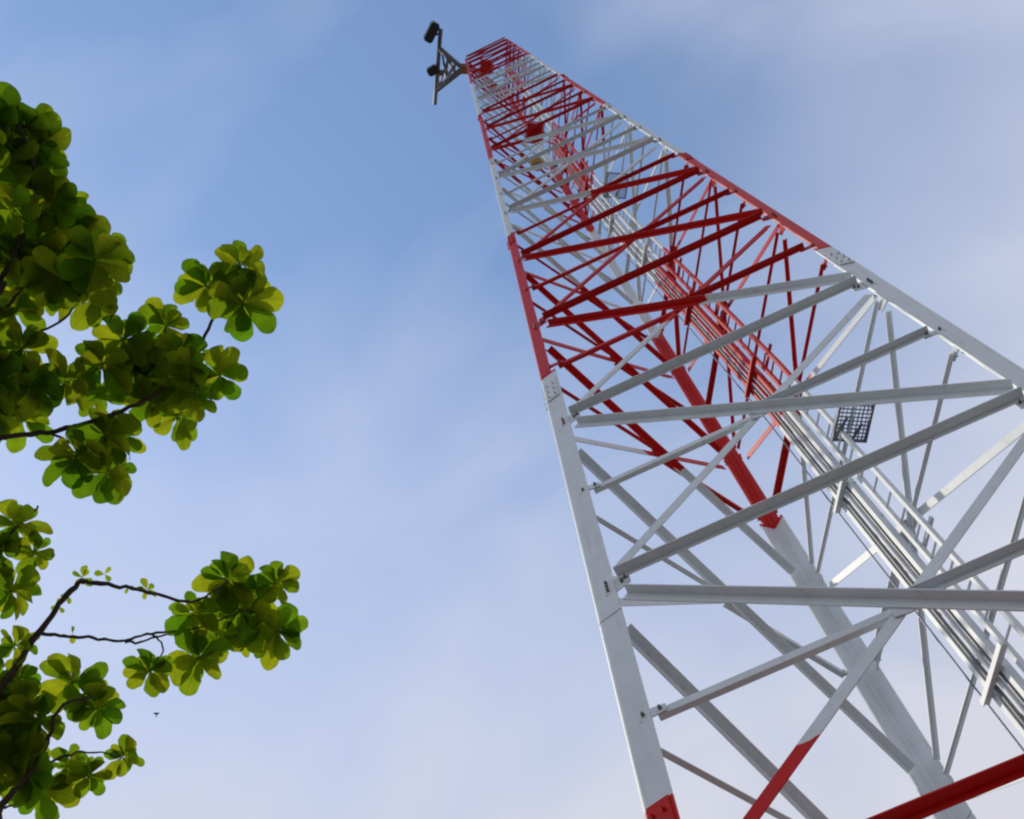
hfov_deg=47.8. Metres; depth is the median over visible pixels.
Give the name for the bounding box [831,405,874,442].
rest platform
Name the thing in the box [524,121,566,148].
rest platform
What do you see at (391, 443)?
sky
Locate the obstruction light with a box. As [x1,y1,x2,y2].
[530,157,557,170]
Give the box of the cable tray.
[553,139,1023,736]
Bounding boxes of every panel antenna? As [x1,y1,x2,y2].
[423,20,440,43]
[426,64,438,76]
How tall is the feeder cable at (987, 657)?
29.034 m
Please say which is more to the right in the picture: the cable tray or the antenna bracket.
the cable tray
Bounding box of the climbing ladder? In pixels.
[504,64,1023,672]
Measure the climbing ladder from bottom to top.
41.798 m
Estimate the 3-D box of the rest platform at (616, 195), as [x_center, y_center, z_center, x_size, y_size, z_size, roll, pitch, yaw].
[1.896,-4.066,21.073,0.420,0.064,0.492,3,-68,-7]
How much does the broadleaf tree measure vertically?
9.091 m
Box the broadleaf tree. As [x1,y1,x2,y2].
[0,81,308,818]
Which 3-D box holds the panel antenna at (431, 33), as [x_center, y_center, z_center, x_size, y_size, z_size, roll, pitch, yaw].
[-2.573,-12.389,38.046,0.467,0.900,0.660,26,-72,-15]
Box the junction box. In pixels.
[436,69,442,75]
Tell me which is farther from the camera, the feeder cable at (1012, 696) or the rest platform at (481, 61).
the rest platform at (481, 61)
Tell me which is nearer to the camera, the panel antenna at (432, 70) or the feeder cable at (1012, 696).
the feeder cable at (1012, 696)
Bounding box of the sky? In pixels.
[0,0,1023,818]
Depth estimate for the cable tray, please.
9.97 m
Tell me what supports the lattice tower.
on the pavement
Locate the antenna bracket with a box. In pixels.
[433,28,467,104]
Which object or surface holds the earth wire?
attached to the cable tray
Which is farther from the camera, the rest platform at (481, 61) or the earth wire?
the rest platform at (481, 61)
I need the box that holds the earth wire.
[553,154,1023,751]
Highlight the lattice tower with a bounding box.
[465,37,1023,818]
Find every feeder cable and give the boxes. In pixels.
[552,145,1023,724]
[553,141,1023,703]
[556,148,1023,714]
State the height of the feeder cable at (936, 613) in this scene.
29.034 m
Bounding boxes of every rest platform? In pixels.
[479,59,512,78]
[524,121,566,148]
[603,172,627,199]
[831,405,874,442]

